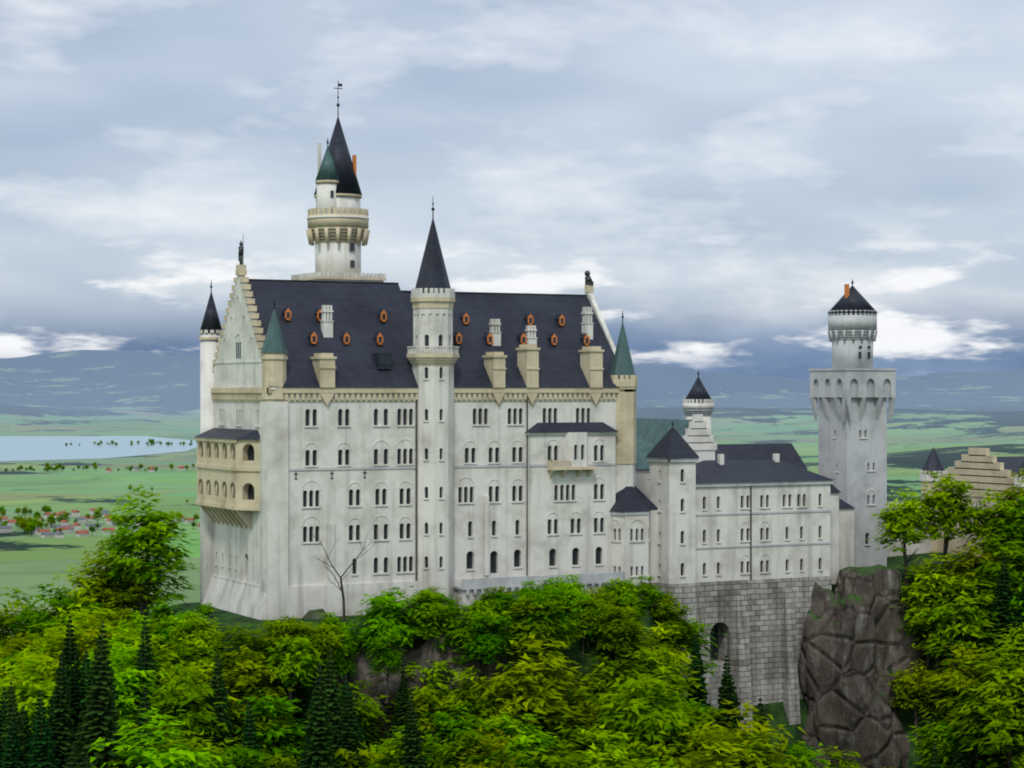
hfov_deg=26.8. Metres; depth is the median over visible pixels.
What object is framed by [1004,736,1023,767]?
maple tree
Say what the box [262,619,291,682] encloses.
knoll shrub
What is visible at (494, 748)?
beech tree
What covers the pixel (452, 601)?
shrub
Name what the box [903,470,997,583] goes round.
maple tree
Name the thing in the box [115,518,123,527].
plain tree
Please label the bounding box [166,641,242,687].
tree
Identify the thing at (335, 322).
castle
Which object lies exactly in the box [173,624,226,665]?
shrub
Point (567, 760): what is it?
maple tree
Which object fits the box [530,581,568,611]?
shrub
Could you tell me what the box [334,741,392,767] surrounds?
beech tree
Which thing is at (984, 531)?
beech tree
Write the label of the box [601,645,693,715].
beech tree
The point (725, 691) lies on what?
spruce tree
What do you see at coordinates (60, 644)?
beech tree
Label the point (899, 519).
beech tree
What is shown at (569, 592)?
knoll shrub
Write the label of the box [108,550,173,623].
beech tree
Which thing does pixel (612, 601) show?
shrub
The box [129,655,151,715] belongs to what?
spruce tree
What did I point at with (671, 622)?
knoll shrub
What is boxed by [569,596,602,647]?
knoll shrub
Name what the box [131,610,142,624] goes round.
shrub
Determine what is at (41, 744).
spruce tree
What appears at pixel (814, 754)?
beech tree
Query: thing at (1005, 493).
beech tree
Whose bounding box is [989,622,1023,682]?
maple tree
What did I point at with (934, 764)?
spruce tree
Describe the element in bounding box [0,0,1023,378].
sky
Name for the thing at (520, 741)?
beech tree
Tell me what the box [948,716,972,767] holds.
spruce tree
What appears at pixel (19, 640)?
beech tree
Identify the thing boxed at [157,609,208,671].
shrub
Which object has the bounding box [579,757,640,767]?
beech tree
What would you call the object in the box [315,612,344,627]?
shrub
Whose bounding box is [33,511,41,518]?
plain tree
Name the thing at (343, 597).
dead snag
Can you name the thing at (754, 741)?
beech tree
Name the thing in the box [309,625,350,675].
knoll shrub
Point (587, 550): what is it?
palas risalit
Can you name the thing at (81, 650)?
beech tree
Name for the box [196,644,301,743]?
beech tree
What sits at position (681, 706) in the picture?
beech tree
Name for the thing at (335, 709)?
spruce tree
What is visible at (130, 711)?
maple tree
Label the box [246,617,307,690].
knoll shrub
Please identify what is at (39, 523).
plain tree
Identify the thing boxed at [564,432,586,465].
palas oriel
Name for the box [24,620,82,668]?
maple tree
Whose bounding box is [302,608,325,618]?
palas rock
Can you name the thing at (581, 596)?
shrub
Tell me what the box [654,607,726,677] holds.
beech tree
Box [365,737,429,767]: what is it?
beech tree
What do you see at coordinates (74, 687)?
spruce tree
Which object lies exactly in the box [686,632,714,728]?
spruce tree
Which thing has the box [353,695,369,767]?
spruce tree
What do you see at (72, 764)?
spruce tree
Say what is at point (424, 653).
knoll rock
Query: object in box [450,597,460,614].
knoll shrub
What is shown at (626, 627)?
knoll shrub
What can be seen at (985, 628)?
maple tree
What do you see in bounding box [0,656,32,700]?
maple tree
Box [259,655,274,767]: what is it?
spruce tree
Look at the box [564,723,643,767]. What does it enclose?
beech tree
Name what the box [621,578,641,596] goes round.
knoll shrub
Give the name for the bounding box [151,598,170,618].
shrub
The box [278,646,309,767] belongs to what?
spruce tree
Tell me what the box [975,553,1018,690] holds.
spruce tree
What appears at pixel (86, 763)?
spruce tree
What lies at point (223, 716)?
spruce tree
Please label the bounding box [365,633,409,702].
knoll shrub
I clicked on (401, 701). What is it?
spruce tree
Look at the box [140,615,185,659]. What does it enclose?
shrub
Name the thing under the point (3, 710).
spruce tree
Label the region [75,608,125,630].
maple tree
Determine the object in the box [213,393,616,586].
palas walls
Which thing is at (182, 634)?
tree
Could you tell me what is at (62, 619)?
maple tree
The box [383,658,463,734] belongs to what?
maple tree
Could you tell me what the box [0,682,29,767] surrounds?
spruce tree
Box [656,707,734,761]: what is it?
maple tree
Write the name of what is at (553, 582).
knoll shrub
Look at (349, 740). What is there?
spruce tree
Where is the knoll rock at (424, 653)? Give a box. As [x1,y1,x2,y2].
[327,589,684,752]
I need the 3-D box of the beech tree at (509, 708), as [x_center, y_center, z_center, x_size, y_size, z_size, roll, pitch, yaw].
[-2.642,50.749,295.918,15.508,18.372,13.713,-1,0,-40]
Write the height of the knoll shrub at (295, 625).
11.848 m
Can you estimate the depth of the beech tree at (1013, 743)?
328.07 m
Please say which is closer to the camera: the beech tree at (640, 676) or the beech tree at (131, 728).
the beech tree at (131, 728)
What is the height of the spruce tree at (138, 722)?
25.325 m
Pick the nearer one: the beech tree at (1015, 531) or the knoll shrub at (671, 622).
the knoll shrub at (671, 622)
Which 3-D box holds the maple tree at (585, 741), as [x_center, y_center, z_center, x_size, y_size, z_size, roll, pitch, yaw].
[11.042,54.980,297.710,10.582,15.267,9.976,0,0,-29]
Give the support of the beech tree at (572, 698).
on the ground
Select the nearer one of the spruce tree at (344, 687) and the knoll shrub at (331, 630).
the spruce tree at (344, 687)
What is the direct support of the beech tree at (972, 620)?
on the ground
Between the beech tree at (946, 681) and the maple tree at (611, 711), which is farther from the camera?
the beech tree at (946, 681)
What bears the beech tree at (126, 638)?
on the ground
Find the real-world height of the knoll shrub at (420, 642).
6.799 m
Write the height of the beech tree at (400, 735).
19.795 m
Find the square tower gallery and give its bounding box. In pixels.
[810,370,895,397]
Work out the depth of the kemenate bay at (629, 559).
332.28 m
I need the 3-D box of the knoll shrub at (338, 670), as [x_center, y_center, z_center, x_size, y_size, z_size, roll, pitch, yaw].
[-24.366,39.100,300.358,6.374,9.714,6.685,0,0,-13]
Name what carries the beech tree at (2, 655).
on the ground
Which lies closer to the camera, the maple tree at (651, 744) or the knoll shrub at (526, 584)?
the maple tree at (651, 744)
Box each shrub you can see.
[107,619,141,634]
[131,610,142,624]
[137,625,177,665]
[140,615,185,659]
[143,598,179,627]
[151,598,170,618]
[152,610,174,629]
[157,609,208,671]
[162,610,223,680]
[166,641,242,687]
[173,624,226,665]
[194,603,206,613]
[199,602,216,616]
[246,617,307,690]
[253,680,310,715]
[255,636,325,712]
[262,614,325,665]
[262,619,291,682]
[272,635,317,697]
[290,625,321,668]
[308,622,349,674]
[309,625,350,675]
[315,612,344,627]
[318,627,358,678]
[322,628,358,686]
[325,617,362,655]
[361,589,402,613]
[364,723,391,763]
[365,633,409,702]
[391,589,455,640]
[410,590,456,616]
[410,599,426,643]
[412,585,449,605]
[415,612,478,664]
[416,618,444,635]
[429,585,460,616]
[443,599,515,692]
[445,612,456,618]
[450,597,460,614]
[462,614,516,687]
[470,592,490,612]
[482,584,519,616]
[483,586,511,607]
[500,596,562,664]
[500,602,525,620]
[504,585,586,666]
[507,594,584,663]
[511,597,548,619]
[517,580,539,596]
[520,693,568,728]
[528,585,568,606]
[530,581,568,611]
[540,577,563,589]
[552,573,586,593]
[553,582,586,612]
[564,589,595,616]
[568,610,594,654]
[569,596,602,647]
[576,602,619,655]
[580,605,614,664]
[583,587,606,606]
[584,606,652,678]
[590,582,620,600]
[594,591,619,610]
[597,605,644,674]
[600,598,620,610]
[604,577,638,606]
[604,580,646,605]
[610,639,656,669]
[611,592,646,632]
[617,599,638,621]
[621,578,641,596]
[631,595,646,614]
[636,574,655,599]
[641,597,653,608]
[642,586,666,611]
[648,585,686,622]
[651,602,701,653]
[786,739,818,767]
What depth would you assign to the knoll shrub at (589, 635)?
313.67 m
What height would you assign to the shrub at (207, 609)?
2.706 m
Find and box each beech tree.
[0,587,53,657]
[0,622,82,703]
[0,631,40,683]
[0,648,60,736]
[0,651,16,678]
[14,602,125,698]
[35,613,133,682]
[38,555,126,629]
[67,536,143,620]
[69,637,170,739]
[88,707,232,767]
[90,484,195,621]
[104,610,164,657]
[104,620,132,649]
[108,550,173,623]
[108,629,159,670]
[115,634,186,689]
[119,701,194,767]
[121,660,239,758]
[149,658,241,745]
[154,730,225,767]
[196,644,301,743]
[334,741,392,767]
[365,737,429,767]
[369,725,455,767]
[385,684,461,757]
[429,666,502,742]
[453,727,533,767]
[454,687,538,760]
[463,710,556,767]
[471,634,601,754]
[544,680,606,746]
[544,690,608,754]
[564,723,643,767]
[569,661,633,728]
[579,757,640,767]
[590,672,713,766]
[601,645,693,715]
[606,656,690,709]
[610,620,715,699]
[612,736,684,767]
[631,757,689,767]
[635,720,775,767]
[641,686,724,750]
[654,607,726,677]
[685,700,809,767]
[720,728,784,767]
[780,742,832,767]
[817,745,864,767]
[864,487,943,586]
[880,659,939,741]
[892,550,977,674]
[907,711,987,767]
[908,643,1005,737]
[913,576,1018,700]
[930,540,1004,646]
[930,634,1023,767]
[951,487,1021,566]
[980,489,1023,566]
[983,468,1023,519]
[985,693,1023,765]
[1013,732,1023,755]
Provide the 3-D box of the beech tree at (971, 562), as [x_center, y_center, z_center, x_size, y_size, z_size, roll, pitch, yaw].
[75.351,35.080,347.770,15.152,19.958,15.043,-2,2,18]
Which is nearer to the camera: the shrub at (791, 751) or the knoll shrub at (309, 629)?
the knoll shrub at (309, 629)
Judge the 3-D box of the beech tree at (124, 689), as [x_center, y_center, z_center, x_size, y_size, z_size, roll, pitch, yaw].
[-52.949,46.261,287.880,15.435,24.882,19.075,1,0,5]
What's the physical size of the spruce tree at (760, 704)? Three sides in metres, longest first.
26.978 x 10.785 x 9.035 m
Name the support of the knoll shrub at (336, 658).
on the ground
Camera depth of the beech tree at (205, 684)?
286.47 m
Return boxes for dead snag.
[311,528,380,624]
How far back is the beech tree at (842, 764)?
332.99 m
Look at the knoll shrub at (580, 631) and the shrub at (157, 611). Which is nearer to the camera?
the knoll shrub at (580, 631)
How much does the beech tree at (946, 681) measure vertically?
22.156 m
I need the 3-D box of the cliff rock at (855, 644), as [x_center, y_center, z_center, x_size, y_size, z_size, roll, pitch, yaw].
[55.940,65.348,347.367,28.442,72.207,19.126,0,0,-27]
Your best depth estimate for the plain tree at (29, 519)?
3019.66 m
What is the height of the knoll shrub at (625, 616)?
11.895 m
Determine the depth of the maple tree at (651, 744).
295.38 m
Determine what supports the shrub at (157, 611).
on the ground
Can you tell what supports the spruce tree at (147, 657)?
on the ground
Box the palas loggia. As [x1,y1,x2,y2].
[197,439,259,510]
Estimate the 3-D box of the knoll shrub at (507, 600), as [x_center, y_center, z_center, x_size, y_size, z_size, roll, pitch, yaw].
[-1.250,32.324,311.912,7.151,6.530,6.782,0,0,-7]
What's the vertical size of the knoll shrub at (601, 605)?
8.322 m
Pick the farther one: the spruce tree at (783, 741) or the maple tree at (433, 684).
the spruce tree at (783, 741)
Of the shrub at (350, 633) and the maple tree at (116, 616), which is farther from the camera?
the maple tree at (116, 616)
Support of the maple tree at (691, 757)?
on the ground
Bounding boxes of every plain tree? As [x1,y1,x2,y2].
[14,507,21,514]
[19,520,28,534]
[21,505,28,515]
[26,516,32,522]
[26,523,35,536]
[31,516,38,525]
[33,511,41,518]
[36,520,42,528]
[47,513,54,523]
[60,511,70,520]
[87,525,95,531]
[92,507,102,523]
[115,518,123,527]
[193,513,199,523]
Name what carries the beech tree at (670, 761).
on the ground
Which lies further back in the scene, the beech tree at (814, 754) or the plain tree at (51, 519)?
the plain tree at (51, 519)
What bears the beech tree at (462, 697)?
on the ground
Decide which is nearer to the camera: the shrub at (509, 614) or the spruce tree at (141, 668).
the spruce tree at (141, 668)
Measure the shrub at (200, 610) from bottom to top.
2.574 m
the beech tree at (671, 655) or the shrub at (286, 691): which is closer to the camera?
the shrub at (286, 691)
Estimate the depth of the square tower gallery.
365.65 m
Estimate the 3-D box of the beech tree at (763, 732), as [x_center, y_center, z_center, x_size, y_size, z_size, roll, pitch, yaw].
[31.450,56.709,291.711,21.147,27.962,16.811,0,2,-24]
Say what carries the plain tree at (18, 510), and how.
on the ground
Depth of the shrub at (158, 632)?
306.92 m
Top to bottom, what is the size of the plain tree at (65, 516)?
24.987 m
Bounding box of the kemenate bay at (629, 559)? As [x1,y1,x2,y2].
[612,511,657,584]
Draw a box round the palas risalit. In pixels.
[528,434,614,575]
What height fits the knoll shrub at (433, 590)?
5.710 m
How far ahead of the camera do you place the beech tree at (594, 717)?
302.32 m
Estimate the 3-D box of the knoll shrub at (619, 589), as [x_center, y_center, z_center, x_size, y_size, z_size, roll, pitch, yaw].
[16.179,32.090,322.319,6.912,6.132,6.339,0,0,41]
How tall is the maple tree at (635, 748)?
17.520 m
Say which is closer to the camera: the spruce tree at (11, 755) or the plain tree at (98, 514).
the spruce tree at (11, 755)
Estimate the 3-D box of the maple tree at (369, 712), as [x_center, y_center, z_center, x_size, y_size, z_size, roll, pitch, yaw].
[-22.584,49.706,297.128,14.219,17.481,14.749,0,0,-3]
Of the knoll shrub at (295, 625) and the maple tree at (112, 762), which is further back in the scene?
the knoll shrub at (295, 625)
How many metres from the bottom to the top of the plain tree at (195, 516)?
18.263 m
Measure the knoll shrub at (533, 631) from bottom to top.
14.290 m
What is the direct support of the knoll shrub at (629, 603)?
on the ground
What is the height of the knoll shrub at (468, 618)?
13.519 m
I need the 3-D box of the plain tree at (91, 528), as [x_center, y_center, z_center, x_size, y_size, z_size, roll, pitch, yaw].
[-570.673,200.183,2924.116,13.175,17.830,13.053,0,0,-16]
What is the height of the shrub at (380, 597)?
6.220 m
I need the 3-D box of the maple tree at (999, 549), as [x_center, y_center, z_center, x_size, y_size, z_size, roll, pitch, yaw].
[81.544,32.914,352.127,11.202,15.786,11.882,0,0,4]
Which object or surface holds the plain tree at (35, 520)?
on the ground
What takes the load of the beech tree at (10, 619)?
on the ground
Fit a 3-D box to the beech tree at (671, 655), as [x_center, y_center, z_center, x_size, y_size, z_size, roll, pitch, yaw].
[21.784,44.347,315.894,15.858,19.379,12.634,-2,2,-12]
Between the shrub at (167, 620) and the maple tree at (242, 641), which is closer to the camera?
the maple tree at (242, 641)
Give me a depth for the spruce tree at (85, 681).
277.90 m
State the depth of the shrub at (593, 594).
320.37 m
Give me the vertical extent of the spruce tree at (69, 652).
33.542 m
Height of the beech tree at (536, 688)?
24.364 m
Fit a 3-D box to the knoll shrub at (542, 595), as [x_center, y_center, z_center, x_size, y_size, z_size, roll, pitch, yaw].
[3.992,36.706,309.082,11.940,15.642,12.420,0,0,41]
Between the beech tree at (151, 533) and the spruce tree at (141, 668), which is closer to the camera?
the spruce tree at (141, 668)
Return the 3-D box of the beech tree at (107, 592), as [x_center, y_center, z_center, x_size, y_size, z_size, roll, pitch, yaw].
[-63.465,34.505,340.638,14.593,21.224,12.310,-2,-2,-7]
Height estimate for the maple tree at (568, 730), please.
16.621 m
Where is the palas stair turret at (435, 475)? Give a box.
[412,366,453,602]
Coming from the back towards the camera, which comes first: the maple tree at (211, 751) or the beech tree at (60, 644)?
the beech tree at (60, 644)
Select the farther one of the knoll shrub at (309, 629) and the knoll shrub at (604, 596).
the knoll shrub at (604, 596)
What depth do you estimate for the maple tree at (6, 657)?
324.88 m
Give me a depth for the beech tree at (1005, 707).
322.34 m
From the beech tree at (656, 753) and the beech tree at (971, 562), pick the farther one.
the beech tree at (971, 562)
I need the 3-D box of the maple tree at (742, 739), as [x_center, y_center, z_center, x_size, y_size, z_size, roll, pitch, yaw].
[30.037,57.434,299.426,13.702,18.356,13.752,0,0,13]
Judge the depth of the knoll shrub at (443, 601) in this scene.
308.91 m
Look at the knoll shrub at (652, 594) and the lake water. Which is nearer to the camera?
the knoll shrub at (652, 594)
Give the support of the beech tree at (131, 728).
on the ground
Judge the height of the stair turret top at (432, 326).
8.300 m
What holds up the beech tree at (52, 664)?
on the ground
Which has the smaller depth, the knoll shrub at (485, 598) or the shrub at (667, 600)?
the knoll shrub at (485, 598)
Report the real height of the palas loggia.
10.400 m
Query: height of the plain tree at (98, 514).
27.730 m
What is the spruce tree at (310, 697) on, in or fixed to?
on the ground
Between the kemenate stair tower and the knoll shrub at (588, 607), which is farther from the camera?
the kemenate stair tower
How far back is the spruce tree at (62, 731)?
272.46 m
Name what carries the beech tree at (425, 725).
on the ground
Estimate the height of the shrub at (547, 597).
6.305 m
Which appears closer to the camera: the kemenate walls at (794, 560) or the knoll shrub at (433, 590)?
the knoll shrub at (433, 590)
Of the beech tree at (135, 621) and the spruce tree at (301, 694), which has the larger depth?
the beech tree at (135, 621)
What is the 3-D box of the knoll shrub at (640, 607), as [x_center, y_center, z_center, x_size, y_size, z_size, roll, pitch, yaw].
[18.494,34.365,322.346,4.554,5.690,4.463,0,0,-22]
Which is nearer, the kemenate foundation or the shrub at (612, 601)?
the shrub at (612, 601)
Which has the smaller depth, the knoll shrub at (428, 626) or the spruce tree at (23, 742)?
the spruce tree at (23, 742)
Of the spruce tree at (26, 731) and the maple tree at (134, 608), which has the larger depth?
the maple tree at (134, 608)
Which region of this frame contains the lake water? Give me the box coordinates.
[0,436,196,460]
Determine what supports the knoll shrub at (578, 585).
on the ground
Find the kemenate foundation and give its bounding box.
[696,576,831,708]
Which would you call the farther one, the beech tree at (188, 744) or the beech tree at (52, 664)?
the beech tree at (52, 664)
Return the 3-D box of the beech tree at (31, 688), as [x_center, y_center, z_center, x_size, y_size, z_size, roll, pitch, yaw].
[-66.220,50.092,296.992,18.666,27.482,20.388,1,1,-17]
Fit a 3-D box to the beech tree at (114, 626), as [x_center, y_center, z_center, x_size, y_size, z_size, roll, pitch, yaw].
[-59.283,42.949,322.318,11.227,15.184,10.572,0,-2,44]
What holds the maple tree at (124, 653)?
on the ground
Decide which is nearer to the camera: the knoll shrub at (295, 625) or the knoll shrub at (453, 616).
the knoll shrub at (295, 625)
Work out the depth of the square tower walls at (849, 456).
366.20 m
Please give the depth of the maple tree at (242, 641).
293.61 m
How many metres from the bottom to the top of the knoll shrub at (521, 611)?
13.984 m
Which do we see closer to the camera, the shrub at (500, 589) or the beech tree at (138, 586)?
the shrub at (500, 589)
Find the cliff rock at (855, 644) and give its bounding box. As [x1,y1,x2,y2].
[798,564,925,767]
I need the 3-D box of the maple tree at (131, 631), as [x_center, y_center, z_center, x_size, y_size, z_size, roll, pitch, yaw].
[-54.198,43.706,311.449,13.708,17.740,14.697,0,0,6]
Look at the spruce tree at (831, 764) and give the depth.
321.60 m
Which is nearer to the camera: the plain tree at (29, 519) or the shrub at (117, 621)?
the shrub at (117, 621)
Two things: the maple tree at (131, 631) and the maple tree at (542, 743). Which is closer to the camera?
the maple tree at (542, 743)
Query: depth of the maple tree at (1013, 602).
337.13 m
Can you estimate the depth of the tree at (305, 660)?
292.24 m
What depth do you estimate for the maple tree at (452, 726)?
293.44 m
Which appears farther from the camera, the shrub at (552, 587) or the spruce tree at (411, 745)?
the shrub at (552, 587)
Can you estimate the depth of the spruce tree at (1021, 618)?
336.21 m
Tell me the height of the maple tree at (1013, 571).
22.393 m
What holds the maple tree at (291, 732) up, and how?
on the ground
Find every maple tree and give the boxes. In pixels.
[0,651,17,675]
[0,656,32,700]
[6,583,85,655]
[10,625,41,652]
[18,602,115,647]
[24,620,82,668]
[49,572,179,629]
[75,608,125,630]
[89,605,147,635]
[91,756,131,767]
[108,625,165,659]
[109,643,166,669]
[117,661,179,701]
[118,706,140,726]
[141,723,246,765]
[186,744,281,767]
[204,622,284,698]
[230,687,307,767]
[232,705,300,767]
[262,753,302,767]
[302,680,396,746]
[349,586,432,653]
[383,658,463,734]
[416,730,507,767]
[418,702,490,763]
[463,713,531,757]
[476,724,559,767]
[520,735,608,767]
[553,725,611,765]
[561,725,612,757]
[579,651,654,714]
[589,731,660,765]
[596,689,644,740]
[606,719,680,764]
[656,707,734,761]
[661,750,742,767]
[717,731,765,763]
[896,560,970,666]
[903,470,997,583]
[932,691,1006,767]
[963,535,1023,620]
[969,612,1016,657]
[981,539,1023,566]
[989,574,1023,647]
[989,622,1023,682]
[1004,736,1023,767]
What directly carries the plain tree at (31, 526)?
on the ground
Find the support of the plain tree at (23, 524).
on the ground
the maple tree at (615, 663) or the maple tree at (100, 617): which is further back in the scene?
the maple tree at (100, 617)
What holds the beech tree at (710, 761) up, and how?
on the ground
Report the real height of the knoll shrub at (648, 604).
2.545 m
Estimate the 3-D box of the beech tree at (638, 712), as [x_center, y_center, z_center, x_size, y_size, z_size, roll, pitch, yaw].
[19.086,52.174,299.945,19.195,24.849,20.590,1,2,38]
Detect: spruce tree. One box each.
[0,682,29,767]
[0,684,8,767]
[0,707,23,767]
[20,703,32,761]
[27,690,59,767]
[43,654,78,767]
[55,616,81,737]
[64,745,78,767]
[67,658,86,740]
[71,623,134,767]
[73,651,97,727]
[82,756,89,767]
[125,687,158,767]
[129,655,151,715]
[132,617,160,706]
[198,655,235,764]
[235,702,264,767]
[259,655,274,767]
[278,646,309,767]
[294,662,320,766]
[297,666,341,767]
[321,650,342,758]
[333,684,364,767]
[339,674,366,766]
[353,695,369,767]
[386,670,409,753]
[397,693,428,767]
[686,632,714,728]
[714,654,745,740]
[753,698,771,759]
[774,740,787,767]
[829,758,835,767]
[929,741,940,767]
[932,637,964,752]
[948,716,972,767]
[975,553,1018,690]
[1007,576,1023,685]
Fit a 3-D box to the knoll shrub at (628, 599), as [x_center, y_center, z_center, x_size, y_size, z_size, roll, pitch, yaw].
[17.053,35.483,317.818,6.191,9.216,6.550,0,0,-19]
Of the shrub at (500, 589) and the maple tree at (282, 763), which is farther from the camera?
the shrub at (500, 589)
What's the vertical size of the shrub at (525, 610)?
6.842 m
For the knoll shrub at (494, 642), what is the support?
on the ground
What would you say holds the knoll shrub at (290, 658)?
on the ground
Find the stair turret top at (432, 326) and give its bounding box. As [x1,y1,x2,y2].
[413,308,452,352]
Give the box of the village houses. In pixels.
[0,466,199,537]
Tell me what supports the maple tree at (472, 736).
on the ground
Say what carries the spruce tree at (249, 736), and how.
on the ground
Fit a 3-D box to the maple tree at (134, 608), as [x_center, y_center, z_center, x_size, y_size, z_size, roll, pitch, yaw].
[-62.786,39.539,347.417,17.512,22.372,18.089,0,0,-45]
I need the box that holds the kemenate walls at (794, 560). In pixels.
[696,484,829,581]
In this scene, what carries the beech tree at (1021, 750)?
on the ground
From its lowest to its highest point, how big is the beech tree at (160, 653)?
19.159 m
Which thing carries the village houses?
on the ground
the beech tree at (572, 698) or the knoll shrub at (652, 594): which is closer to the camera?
the beech tree at (572, 698)
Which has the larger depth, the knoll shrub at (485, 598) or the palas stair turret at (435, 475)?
the palas stair turret at (435, 475)
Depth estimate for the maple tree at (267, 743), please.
285.65 m
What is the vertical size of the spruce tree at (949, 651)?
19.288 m
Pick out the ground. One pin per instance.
(950, 418)
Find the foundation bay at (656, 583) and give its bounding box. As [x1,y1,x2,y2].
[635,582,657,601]
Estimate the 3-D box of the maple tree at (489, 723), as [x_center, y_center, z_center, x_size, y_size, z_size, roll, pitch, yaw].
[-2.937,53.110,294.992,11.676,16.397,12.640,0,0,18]
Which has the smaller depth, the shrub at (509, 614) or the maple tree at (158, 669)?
the maple tree at (158, 669)
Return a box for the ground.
[0,350,1023,767]
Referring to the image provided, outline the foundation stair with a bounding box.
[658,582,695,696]
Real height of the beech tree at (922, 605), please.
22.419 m
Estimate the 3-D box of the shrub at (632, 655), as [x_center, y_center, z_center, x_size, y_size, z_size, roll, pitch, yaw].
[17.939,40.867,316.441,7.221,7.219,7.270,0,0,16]
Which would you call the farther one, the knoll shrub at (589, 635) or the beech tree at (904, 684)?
the beech tree at (904, 684)
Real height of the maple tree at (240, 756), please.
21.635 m
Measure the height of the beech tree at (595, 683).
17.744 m
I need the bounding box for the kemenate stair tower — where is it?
[650,461,695,583]
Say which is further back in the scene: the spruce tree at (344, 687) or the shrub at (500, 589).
the shrub at (500, 589)
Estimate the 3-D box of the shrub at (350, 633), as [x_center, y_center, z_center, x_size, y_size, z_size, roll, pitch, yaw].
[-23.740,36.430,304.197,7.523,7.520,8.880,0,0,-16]
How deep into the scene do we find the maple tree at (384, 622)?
303.85 m
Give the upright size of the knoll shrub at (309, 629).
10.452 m
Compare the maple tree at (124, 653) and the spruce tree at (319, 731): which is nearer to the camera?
the spruce tree at (319, 731)
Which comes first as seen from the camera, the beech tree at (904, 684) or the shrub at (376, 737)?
the shrub at (376, 737)
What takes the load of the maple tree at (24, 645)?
on the ground
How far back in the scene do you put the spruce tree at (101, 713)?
269.53 m
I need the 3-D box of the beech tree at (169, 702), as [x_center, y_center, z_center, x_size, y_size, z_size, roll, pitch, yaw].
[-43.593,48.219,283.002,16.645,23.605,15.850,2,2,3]
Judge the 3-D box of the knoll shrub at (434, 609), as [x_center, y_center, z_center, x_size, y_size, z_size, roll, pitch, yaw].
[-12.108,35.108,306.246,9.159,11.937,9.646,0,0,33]
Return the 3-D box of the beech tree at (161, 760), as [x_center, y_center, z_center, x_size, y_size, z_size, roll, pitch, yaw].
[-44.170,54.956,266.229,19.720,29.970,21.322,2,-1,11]
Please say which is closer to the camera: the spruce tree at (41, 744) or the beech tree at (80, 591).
the spruce tree at (41, 744)
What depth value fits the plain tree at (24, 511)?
3319.43 m
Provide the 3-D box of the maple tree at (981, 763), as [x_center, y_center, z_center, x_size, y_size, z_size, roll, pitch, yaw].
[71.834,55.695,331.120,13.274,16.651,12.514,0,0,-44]
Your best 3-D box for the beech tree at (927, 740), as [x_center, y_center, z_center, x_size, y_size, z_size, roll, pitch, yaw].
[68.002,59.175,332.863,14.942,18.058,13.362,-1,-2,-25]
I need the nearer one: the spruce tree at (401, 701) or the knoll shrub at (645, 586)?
the spruce tree at (401, 701)
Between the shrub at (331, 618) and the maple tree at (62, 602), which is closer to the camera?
the shrub at (331, 618)
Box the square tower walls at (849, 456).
[818,397,886,566]
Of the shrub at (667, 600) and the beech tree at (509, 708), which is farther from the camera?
the shrub at (667, 600)
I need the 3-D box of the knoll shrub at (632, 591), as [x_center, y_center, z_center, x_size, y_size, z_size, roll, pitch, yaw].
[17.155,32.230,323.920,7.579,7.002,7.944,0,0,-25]
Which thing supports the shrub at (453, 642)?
on the ground
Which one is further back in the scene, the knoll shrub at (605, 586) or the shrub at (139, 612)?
the shrub at (139, 612)

